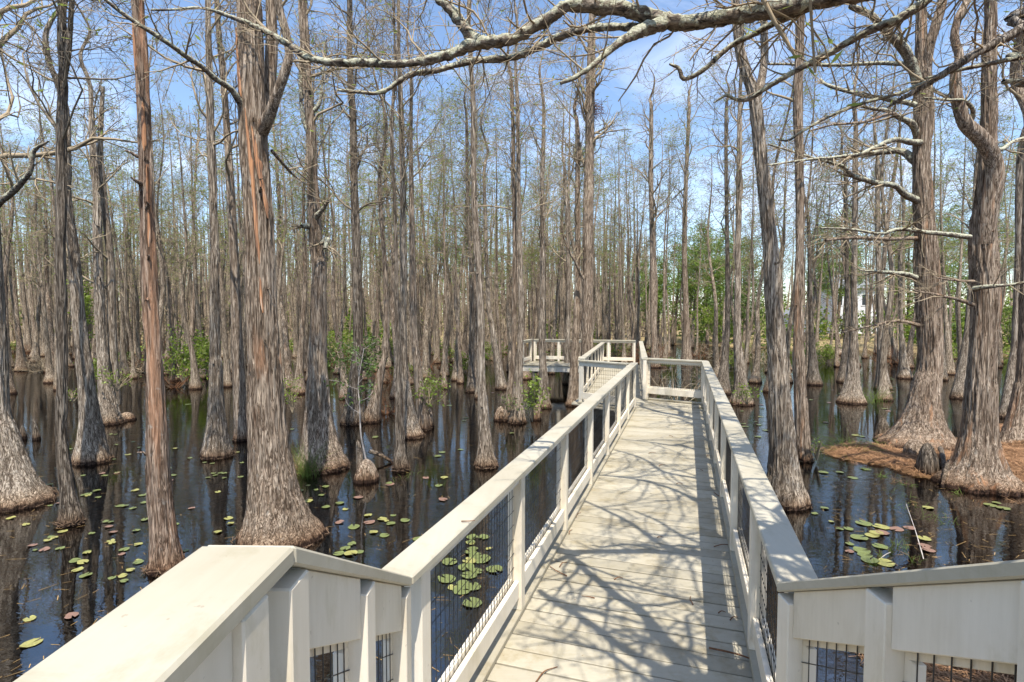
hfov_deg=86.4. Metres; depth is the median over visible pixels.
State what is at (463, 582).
lily pad
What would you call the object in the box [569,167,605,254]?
cypress tree
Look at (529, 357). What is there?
boardwalk railing
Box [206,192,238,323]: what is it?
cypress tree
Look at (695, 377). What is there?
bare bush
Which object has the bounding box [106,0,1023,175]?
branch
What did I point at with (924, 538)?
lily pad
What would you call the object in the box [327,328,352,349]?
leafy shrub
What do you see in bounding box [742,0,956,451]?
cypress tree
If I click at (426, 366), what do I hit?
cypress tree
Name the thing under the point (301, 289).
cypress tree
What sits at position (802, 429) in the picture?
cypress tree
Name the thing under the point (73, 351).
cypress tree
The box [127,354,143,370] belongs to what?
brushy clump
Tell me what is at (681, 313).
cypress tree
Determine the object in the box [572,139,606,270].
cypress tree
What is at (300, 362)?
cypress tree
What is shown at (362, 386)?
sapling
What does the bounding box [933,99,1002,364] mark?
cypress tree
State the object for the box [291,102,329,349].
cypress tree
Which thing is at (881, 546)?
lily pad
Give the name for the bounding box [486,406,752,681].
boardwalk deck
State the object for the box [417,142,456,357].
cypress tree
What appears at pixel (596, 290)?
cypress tree
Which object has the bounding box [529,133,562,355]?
cypress tree
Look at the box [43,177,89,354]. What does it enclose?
cypress tree
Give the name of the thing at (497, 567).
lily pad
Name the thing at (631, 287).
cypress tree
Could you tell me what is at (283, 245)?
cypress tree
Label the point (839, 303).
pine tree
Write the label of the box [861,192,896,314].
cypress tree
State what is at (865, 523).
lily pad
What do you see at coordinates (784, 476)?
cypress tree
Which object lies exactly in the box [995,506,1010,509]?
lily pad
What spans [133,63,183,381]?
cypress tree
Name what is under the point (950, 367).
cypress tree
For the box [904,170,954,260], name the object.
cypress tree
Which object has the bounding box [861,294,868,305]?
window
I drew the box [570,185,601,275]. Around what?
cypress tree
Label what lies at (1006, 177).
cypress tree
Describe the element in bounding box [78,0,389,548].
cypress tree
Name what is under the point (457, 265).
pine tree
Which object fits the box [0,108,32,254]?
cypress tree
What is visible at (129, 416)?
cypress knee
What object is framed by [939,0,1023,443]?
cypress tree
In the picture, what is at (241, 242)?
cypress tree
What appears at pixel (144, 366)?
cypress tree
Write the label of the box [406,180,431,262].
cypress tree
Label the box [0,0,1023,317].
sky
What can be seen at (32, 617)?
lily pad
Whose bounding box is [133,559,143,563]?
lily pad
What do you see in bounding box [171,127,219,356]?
cypress tree
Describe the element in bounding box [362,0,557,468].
cypress tree
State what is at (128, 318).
cypress tree
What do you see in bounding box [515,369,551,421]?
leafy shrub
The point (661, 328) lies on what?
cypress tree
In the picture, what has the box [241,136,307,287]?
cypress tree
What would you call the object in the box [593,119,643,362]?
cypress tree
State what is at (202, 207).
cypress tree
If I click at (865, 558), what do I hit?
lily pad
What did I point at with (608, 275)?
pine tree
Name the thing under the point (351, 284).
cypress tree
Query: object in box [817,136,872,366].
cypress tree
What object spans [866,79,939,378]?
cypress tree
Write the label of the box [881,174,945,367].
cypress tree
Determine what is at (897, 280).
cypress tree
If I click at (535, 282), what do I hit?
cypress tree
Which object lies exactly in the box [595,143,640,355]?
cypress tree
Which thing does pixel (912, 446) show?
cypress knee
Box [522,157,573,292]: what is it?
cypress tree
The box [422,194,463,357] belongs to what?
cypress tree
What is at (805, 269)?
cypress tree
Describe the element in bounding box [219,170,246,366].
cypress tree
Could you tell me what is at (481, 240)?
cypress tree
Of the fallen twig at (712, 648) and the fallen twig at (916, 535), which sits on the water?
the fallen twig at (916, 535)
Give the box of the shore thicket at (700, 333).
[19,287,1012,352]
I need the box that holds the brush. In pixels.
[18,270,1011,330]
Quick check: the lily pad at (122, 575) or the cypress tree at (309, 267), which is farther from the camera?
the cypress tree at (309, 267)
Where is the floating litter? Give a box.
[0,417,1018,677]
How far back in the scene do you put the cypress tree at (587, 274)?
18.59 m
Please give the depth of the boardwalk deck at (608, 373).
17.31 m
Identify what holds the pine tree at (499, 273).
on the ground
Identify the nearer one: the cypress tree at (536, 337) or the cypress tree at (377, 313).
the cypress tree at (377, 313)
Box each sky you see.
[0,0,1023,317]
[572,95,607,128]
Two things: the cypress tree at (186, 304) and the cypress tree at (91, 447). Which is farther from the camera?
the cypress tree at (186, 304)
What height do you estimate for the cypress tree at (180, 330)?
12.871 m
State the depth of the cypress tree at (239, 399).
13.73 m
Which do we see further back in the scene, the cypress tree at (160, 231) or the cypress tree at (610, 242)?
the cypress tree at (160, 231)
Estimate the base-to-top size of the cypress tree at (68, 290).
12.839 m
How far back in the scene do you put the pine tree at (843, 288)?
57.57 m
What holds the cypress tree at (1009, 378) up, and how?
on the ground
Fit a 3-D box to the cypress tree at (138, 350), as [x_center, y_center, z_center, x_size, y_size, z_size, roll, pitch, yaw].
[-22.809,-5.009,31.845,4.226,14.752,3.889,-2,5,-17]
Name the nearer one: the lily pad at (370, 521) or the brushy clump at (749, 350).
the lily pad at (370, 521)
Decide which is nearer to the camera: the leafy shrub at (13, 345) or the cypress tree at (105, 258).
the cypress tree at (105, 258)
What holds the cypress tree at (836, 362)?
on the ground
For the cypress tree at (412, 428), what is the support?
on the ground
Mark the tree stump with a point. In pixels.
(366, 472)
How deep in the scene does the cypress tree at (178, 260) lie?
35.19 m
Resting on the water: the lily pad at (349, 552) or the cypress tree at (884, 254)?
the lily pad at (349, 552)
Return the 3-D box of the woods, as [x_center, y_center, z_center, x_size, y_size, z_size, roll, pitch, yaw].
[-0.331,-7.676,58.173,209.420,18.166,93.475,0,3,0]
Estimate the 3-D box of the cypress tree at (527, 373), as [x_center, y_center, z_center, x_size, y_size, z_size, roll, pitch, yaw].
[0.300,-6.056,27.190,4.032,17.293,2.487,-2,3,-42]
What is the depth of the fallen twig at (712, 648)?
3.47 m
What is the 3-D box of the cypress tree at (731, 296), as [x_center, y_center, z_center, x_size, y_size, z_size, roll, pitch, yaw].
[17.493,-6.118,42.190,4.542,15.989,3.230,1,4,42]
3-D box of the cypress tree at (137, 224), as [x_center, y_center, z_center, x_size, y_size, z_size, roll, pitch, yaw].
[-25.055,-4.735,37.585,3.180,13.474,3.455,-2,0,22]
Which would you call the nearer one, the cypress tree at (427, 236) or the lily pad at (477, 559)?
the lily pad at (477, 559)
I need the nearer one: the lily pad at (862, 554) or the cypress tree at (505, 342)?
the lily pad at (862, 554)
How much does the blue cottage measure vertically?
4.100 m
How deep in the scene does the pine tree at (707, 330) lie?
57.46 m
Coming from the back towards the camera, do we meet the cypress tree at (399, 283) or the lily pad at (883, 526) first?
the cypress tree at (399, 283)
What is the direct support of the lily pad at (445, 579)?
on the water
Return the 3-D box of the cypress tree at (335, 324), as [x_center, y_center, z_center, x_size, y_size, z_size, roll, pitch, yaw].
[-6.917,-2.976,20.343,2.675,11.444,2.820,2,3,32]
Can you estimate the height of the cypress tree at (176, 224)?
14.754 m
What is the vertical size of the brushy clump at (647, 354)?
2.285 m
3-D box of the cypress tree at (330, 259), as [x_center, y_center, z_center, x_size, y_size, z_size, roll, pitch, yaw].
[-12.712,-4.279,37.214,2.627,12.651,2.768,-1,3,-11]
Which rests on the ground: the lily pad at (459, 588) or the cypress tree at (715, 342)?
the cypress tree at (715, 342)
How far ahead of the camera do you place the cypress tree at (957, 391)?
20.96 m
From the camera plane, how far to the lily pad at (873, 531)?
7.93 m
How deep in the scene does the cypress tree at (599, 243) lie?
35.59 m
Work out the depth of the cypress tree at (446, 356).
29.07 m
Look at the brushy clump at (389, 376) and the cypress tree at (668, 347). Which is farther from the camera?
the cypress tree at (668, 347)
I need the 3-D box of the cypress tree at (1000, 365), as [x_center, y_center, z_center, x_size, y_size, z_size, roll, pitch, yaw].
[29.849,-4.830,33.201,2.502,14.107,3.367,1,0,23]
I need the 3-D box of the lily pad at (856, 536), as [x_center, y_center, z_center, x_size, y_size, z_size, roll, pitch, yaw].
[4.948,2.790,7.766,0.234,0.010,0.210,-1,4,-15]
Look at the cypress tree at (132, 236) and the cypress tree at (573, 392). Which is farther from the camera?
the cypress tree at (132, 236)
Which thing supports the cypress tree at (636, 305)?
on the ground
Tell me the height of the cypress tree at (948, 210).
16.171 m
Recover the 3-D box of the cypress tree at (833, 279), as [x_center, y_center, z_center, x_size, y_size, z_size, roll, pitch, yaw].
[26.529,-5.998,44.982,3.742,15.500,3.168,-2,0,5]
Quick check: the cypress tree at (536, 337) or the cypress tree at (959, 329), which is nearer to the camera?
the cypress tree at (959, 329)
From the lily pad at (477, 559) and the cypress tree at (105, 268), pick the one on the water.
the lily pad at (477, 559)
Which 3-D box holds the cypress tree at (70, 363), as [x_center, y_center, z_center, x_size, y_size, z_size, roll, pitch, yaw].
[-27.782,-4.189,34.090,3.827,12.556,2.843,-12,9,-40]
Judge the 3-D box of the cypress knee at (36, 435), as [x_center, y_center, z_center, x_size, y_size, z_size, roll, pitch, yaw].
[-12.224,2.452,13.989,0.208,0.954,0.210,0,3,0]
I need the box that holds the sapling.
[324,340,378,458]
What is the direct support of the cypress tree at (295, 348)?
on the ground
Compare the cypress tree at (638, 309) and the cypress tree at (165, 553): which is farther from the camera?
the cypress tree at (638, 309)
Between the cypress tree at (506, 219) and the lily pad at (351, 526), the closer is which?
the lily pad at (351, 526)
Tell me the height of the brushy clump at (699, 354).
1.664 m
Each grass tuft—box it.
[291,439,341,477]
[811,426,886,458]
[833,375,899,404]
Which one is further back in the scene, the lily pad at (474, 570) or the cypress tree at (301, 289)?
the cypress tree at (301, 289)
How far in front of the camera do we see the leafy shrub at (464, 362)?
30.95 m
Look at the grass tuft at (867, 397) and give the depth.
19.89 m
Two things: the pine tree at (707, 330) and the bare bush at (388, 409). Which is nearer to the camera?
the bare bush at (388, 409)
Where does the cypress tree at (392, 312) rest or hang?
on the ground
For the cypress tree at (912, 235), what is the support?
on the ground
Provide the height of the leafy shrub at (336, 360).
2.190 m
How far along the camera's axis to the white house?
75.90 m
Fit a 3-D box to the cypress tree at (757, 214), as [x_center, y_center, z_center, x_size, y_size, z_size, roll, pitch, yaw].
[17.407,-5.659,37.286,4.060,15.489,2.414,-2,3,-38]
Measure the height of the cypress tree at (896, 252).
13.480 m
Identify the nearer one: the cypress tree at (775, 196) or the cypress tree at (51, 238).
the cypress tree at (775, 196)
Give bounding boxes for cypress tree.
[0,0,117,465]
[0,0,181,512]
[0,0,186,527]
[0,34,43,393]
[0,91,52,365]
[0,107,26,367]
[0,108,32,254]
[0,136,54,382]
[0,137,27,288]
[0,144,43,370]
[1,43,89,390]
[1,107,91,372]
[2,182,22,288]
[7,102,91,262]
[9,120,53,362]
[10,158,53,358]
[12,0,170,425]
[14,158,49,356]
[15,166,48,357]
[16,181,53,351]
[19,172,90,366]
[20,144,78,323]
[27,207,80,289]
[32,106,130,349]
[37,150,105,328]
[41,161,82,279]
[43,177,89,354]
[46,73,139,376]
[48,153,90,358]
[49,130,86,245]
[52,191,92,282]
[73,142,136,363]
[73,179,92,331]
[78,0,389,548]
[78,163,123,360]
[79,190,104,340]
[80,127,163,368]
[83,184,126,358]
[83,191,119,323]
[88,150,139,360]
[89,158,139,378]
[92,200,121,294]
[109,0,187,327]
[112,158,169,273]
[112,200,140,353]
[113,138,178,280]
[116,114,187,385]
[117,176,172,263]
[123,108,181,372]
[124,0,184,576]
[126,114,183,374]
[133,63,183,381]
[134,172,177,299]
[149,0,299,459]
[151,0,299,441]
[151,84,228,389]
[154,95,202,350]
[155,184,188,358]
[158,168,206,303]
[160,52,221,373]
[160,183,188,323]
[162,185,209,361]
[163,104,209,378]
[164,44,239,386]
[169,176,202,355]
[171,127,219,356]
[177,134,228,357]
[178,147,244,378]
[198,113,237,318]
[200,45,284,387]
[201,153,243,255]
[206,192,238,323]
[217,176,243,276]
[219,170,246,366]
[219,189,242,359]
[221,133,276,372]
[224,174,243,283]
[232,65,330,389]
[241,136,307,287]
[269,53,306,396]
[269,119,331,371]
[269,138,301,262]
[271,0,409,474]
[274,14,343,394]
[274,191,301,354]
[275,172,331,306]
[275,180,310,357]
[279,0,408,425]
[282,72,338,259]
[282,183,310,327]
[288,46,343,381]
[289,85,350,265]
[290,98,375,398]
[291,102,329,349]
[295,199,337,292]
[309,190,343,359]
[313,0,470,438]
[320,125,380,373]
[321,0,460,422]
[326,148,376,379]
[327,0,461,430]
[327,118,380,270]
[331,107,390,279]
[332,0,441,471]
[338,193,369,354]
[340,147,372,256]
[341,162,381,272]
[347,175,376,356]
[353,7,436,384]
[358,100,443,398]
[358,135,418,382]
[358,164,393,362]
[359,132,408,365]
[360,122,390,371]
[361,119,418,367]
[361,179,399,284]
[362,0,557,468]
[362,199,408,355]
[367,117,413,370]
[377,179,421,318]
[386,77,446,377]
[388,144,449,333]
[393,195,418,357]
[406,117,456,365]
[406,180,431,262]
[406,181,439,356]
[414,89,470,388]
[416,88,490,383]
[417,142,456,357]
[421,105,459,363]
[421,119,454,361]
[421,144,465,375]
[422,168,444,354]
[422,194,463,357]
[426,72,506,380]
[431,199,464,322]
[432,156,468,364]
[434,0,556,420]
[434,40,511,392]
[441,66,499,378]
[445,64,523,389]
[446,91,506,398]
[448,144,501,367]
[448,186,490,358]
[450,181,503,272]
[457,103,539,366]
[457,150,505,272]
[459,0,576,423]
[460,211,507,297]
[468,176,493,266]
[481,174,512,359]
[487,41,555,379]
[490,120,547,330]
[490,168,528,362]
[490,184,516,331]
[495,6,581,408]
[497,133,539,371]
[499,183,528,353]
[511,177,548,349]
[521,164,548,360]
[522,91,571,360]
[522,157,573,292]
[523,68,624,384]
[523,155,565,376]
[523,171,559,360]
[523,197,539,352]
[524,191,563,356]
[529,18,621,406]
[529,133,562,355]
[530,124,595,373]
[535,48,599,379]
[545,90,598,360]
[545,186,574,351]
[547,12,635,405]
[547,153,580,321]
[554,151,609,338]
[559,127,621,335]
[565,164,611,274]
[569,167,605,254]
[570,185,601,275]
[571,152,616,355]
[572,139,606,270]
[572,162,606,329]
[573,160,628,312]
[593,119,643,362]
[594,166,634,361]
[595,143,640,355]
[596,106,662,361]
[597,203,623,353]
[601,140,634,356]
[607,158,645,351]
[608,50,691,367]
[613,135,662,348]
[613,150,671,356]
[624,147,668,361]
[638,118,689,302]
[638,124,696,357]
[649,122,695,358]
[657,39,719,359]
[657,193,675,352]
[659,159,703,358]
[677,0,814,510]
[677,153,735,376]
[678,28,773,394]
[687,0,807,405]
[687,189,715,355]
[711,163,761,322]
[716,168,756,360]
[717,0,858,462]
[723,94,794,376]
[730,110,824,382]
[732,194,760,362]
[741,127,804,382]
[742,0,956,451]
[743,20,827,391]
[743,147,793,275]
[750,181,811,369]
[758,144,809,372]
[766,70,851,385]
[768,29,866,383]
[780,0,907,404]
[784,155,841,374]
[789,0,1023,496]
[789,78,875,382]
[790,160,842,358]
[804,177,862,354]
[804,194,823,330]
[814,154,851,366]
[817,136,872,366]
[821,117,881,349]
[829,186,851,356]
[834,139,901,363]
[838,108,911,320]
[841,17,940,400]
[842,42,941,390]
[849,157,906,357]
[858,206,881,353]
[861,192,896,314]
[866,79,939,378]
[881,146,950,357]
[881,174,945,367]
[885,195,911,350]
[886,85,968,380]
[886,206,912,304]
[888,91,972,374]
[894,156,939,357]
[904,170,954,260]
[907,172,966,271]
[932,6,1012,398]
[932,157,967,368]
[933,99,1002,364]
[938,135,1017,253]
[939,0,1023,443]
[939,113,1007,265]
[943,167,1010,271]
[943,173,973,358]
[944,45,1019,273]
[944,104,1018,271]
[976,0,1023,417]
[998,163,1014,367]
[999,138,1015,363]
[1000,146,1016,311]
[1001,210,1014,286]
[1002,176,1014,265]
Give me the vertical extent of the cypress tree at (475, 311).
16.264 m
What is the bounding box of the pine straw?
[820,424,1023,681]
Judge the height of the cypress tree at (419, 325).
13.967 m
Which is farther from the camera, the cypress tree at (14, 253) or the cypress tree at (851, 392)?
the cypress tree at (14, 253)
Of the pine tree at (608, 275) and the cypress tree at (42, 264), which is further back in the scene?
the pine tree at (608, 275)
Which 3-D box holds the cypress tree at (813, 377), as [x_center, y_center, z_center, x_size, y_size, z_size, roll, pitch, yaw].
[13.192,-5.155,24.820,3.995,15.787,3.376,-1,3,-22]
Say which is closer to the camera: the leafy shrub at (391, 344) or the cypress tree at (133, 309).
the leafy shrub at (391, 344)
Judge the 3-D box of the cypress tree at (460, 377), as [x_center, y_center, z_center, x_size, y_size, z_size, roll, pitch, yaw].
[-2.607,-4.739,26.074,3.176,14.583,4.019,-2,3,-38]
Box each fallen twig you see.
[535,666,557,681]
[709,647,748,658]
[906,504,923,558]
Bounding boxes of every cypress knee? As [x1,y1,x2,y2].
[20,426,27,438]
[32,418,40,439]
[122,412,136,420]
[356,440,364,470]
[428,408,433,427]
[493,406,503,420]
[530,404,541,420]
[873,418,889,436]
[902,439,922,454]
[915,443,941,475]
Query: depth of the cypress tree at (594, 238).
28.39 m
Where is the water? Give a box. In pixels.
[0,344,1023,681]
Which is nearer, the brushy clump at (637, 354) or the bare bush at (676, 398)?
the bare bush at (676, 398)
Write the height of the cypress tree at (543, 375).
14.411 m
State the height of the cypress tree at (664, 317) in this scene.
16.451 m
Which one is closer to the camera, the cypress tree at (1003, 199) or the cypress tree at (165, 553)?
the cypress tree at (165, 553)
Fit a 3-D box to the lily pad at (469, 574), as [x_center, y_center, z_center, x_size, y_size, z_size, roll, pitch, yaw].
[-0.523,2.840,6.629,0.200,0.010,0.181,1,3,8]
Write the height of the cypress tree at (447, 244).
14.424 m
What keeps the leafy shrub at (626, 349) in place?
on the water
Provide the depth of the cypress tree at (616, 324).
40.87 m
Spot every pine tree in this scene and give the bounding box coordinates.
[441,244,468,296]
[484,249,508,299]
[523,247,555,291]
[596,246,623,299]
[617,253,649,304]
[634,254,679,344]
[634,269,675,320]
[661,233,695,343]
[671,227,730,347]
[675,240,708,335]
[687,215,734,345]
[688,248,746,346]
[695,227,744,342]
[722,240,757,316]
[724,232,763,344]
[788,212,841,329]
[803,251,843,334]
[820,205,868,328]
[823,243,875,302]
[873,233,913,336]
[887,205,913,338]
[896,242,953,300]
[936,203,967,322]
[946,249,967,319]
[951,251,967,299]
[1000,221,1014,294]
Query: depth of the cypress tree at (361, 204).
40.18 m
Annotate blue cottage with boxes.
[784,305,822,332]
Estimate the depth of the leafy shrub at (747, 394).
15.55 m
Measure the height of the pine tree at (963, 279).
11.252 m
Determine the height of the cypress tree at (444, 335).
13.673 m
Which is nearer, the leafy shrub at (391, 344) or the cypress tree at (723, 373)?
the cypress tree at (723, 373)
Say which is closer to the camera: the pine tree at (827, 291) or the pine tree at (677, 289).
the pine tree at (677, 289)
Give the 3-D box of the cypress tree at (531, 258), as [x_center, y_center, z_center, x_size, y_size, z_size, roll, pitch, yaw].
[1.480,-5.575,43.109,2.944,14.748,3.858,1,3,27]
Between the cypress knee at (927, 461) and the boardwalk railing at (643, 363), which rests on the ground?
the cypress knee at (927, 461)
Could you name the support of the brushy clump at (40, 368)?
in the water
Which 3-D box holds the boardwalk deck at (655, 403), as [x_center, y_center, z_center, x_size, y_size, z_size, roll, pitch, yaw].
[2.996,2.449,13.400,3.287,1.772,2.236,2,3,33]
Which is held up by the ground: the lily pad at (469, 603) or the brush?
the brush
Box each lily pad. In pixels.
[19,638,42,646]
[23,615,36,621]
[64,612,78,618]
[69,558,80,562]
[71,567,83,571]
[77,559,88,563]
[79,572,92,577]
[118,573,127,577]
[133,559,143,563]
[333,551,343,554]
[344,550,357,554]
[348,524,359,528]
[364,520,374,523]
[380,533,389,536]
[438,574,455,582]
[442,558,456,564]
[452,584,471,593]
[456,580,469,583]
[458,563,473,569]
[462,557,476,562]
[462,571,476,578]
[463,597,481,606]
[464,582,480,589]
[467,546,477,550]
[469,552,481,558]
[470,568,481,572]
[476,554,490,562]
[486,565,501,571]
[850,534,868,539]
[853,546,870,553]
[855,520,872,525]
[857,551,872,557]
[861,556,879,562]
[865,533,879,536]
[869,530,883,534]
[872,523,889,528]
[872,543,887,548]
[876,529,889,534]
[878,558,894,566]
[890,526,903,530]
[903,526,915,529]
[916,535,930,540]
[918,543,931,547]
[921,547,935,551]
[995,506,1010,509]
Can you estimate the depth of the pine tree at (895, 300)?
63.83 m
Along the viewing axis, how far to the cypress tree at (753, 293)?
20.71 m
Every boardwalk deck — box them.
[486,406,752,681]
[523,361,578,385]
[571,400,702,428]
[577,365,644,436]
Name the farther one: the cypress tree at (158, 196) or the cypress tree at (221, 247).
the cypress tree at (221, 247)
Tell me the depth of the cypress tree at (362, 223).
39.22 m
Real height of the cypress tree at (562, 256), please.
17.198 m
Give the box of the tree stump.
[353,459,379,483]
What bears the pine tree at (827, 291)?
on the ground
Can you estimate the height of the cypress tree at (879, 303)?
15.851 m
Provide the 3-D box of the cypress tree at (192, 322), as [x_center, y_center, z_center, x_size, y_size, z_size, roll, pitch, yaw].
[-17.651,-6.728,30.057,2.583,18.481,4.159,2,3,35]
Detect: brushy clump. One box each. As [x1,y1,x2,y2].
[11,345,30,355]
[11,358,44,366]
[12,352,73,372]
[119,354,166,372]
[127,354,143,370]
[369,368,413,382]
[420,349,452,368]
[614,343,673,367]
[614,346,649,363]
[691,343,732,357]
[700,341,732,357]
[742,343,755,354]
[749,350,767,363]
[864,343,914,365]
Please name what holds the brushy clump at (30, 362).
in the water
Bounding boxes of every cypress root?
[937,446,945,468]
[941,459,949,487]
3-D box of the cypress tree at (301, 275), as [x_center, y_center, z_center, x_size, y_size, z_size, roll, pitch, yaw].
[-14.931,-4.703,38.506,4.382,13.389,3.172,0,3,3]
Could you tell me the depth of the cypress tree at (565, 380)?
25.19 m
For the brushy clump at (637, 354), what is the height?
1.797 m
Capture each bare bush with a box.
[138,371,189,388]
[362,387,413,414]
[649,352,730,400]
[667,342,733,386]
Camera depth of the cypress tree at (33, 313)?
38.61 m
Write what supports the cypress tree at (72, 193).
on the ground
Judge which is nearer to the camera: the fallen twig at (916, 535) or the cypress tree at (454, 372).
the fallen twig at (916, 535)
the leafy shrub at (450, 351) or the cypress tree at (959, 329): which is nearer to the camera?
the cypress tree at (959, 329)
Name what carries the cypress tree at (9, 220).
on the ground
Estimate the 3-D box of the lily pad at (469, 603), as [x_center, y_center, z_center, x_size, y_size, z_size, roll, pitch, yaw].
[-0.437,2.869,5.990,0.213,0.010,0.213,-2,4,-32]
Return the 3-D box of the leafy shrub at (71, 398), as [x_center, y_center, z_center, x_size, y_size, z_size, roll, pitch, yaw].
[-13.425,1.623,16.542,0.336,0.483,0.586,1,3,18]
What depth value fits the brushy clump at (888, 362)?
35.75 m
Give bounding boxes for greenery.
[17,279,1008,329]
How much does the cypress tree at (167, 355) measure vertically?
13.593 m
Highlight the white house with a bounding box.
[813,271,886,333]
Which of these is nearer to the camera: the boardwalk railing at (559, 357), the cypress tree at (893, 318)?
the boardwalk railing at (559, 357)
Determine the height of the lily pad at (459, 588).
0.011 m
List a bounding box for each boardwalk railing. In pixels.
[13,546,293,681]
[208,545,411,681]
[382,362,637,681]
[523,339,532,363]
[533,339,635,362]
[577,360,629,409]
[578,342,604,398]
[639,341,647,399]
[646,358,705,404]
[702,361,817,681]
[776,559,1023,681]
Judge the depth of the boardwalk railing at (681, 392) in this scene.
13.72 m
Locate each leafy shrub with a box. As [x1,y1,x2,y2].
[10,341,15,351]
[66,272,94,340]
[68,389,77,401]
[73,358,126,377]
[94,365,141,390]
[140,321,222,385]
[283,371,303,412]
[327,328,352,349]
[327,330,394,384]
[327,347,334,361]
[330,336,349,356]
[380,337,393,356]
[412,368,450,406]
[432,343,465,360]
[448,353,468,371]
[485,337,507,360]
[498,391,519,412]
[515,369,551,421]
[546,348,570,360]
[604,339,626,356]
[611,345,650,356]
[689,300,732,337]
[703,278,785,334]
[729,351,733,367]
[732,383,761,403]
[810,437,823,459]
[815,341,841,363]
[952,343,957,363]
[1001,302,1011,345]
[1003,346,1009,362]
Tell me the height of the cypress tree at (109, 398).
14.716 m
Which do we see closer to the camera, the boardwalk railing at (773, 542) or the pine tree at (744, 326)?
the boardwalk railing at (773, 542)
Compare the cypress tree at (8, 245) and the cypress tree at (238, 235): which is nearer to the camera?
the cypress tree at (8, 245)
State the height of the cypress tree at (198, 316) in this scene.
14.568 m
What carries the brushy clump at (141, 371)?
in the water
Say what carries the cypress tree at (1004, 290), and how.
on the ground
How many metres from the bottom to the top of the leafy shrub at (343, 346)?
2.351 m
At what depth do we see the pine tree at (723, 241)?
59.41 m
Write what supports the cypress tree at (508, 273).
on the ground
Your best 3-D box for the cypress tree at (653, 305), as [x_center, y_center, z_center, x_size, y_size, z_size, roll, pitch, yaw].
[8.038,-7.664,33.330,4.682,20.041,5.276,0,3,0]
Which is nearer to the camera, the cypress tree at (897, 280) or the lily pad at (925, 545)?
the lily pad at (925, 545)
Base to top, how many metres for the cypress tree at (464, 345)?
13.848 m
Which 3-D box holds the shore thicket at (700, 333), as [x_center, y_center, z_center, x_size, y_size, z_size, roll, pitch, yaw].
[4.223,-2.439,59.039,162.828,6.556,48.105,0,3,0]
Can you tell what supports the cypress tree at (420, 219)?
on the ground
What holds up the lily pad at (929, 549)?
on the water
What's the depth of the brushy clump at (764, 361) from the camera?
36.42 m
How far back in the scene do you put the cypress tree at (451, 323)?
37.21 m
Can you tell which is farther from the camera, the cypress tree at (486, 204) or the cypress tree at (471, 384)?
the cypress tree at (486, 204)
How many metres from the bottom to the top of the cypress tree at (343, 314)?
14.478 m
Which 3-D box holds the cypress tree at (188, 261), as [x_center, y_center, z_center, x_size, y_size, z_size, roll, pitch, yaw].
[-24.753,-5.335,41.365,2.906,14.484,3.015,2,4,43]
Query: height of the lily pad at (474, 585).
0.010 m
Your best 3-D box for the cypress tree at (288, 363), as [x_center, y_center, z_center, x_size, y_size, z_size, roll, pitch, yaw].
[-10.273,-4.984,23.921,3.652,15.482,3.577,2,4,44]
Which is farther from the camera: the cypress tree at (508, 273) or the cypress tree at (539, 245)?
the cypress tree at (508, 273)
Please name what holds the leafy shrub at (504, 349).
on the ground
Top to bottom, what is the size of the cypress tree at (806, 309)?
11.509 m
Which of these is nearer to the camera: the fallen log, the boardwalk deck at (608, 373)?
the fallen log
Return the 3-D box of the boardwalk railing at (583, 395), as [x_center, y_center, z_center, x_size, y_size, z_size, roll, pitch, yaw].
[2.173,1.027,13.072,0.176,1.078,1.400,-3,4,-44]
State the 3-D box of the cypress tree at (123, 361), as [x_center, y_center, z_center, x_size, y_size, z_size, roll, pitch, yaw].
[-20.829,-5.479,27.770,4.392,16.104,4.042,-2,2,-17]
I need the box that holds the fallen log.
[368,449,392,463]
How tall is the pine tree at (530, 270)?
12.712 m
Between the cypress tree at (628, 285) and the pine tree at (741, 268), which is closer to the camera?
the cypress tree at (628, 285)
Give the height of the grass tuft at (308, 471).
0.880 m
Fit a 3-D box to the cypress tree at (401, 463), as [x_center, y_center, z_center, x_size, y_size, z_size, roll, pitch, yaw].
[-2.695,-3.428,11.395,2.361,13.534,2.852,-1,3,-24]
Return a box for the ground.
[10,318,1023,681]
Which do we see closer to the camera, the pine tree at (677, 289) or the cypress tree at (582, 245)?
the cypress tree at (582, 245)
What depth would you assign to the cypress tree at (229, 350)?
39.70 m
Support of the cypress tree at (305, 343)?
on the ground
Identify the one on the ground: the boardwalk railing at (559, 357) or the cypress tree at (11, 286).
the cypress tree at (11, 286)
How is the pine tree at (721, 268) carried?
on the ground
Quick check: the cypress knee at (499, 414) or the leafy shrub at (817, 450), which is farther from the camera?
the cypress knee at (499, 414)
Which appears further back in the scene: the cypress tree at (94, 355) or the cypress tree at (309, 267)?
the cypress tree at (309, 267)
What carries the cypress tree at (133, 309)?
on the ground
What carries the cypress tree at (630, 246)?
on the ground
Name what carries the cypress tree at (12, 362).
on the ground
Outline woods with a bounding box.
[4,161,1013,353]
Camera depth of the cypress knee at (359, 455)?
10.93 m
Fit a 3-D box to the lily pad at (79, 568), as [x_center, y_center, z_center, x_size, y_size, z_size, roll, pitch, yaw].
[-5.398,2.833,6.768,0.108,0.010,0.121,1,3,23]
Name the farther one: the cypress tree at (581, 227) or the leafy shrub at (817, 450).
the cypress tree at (581, 227)

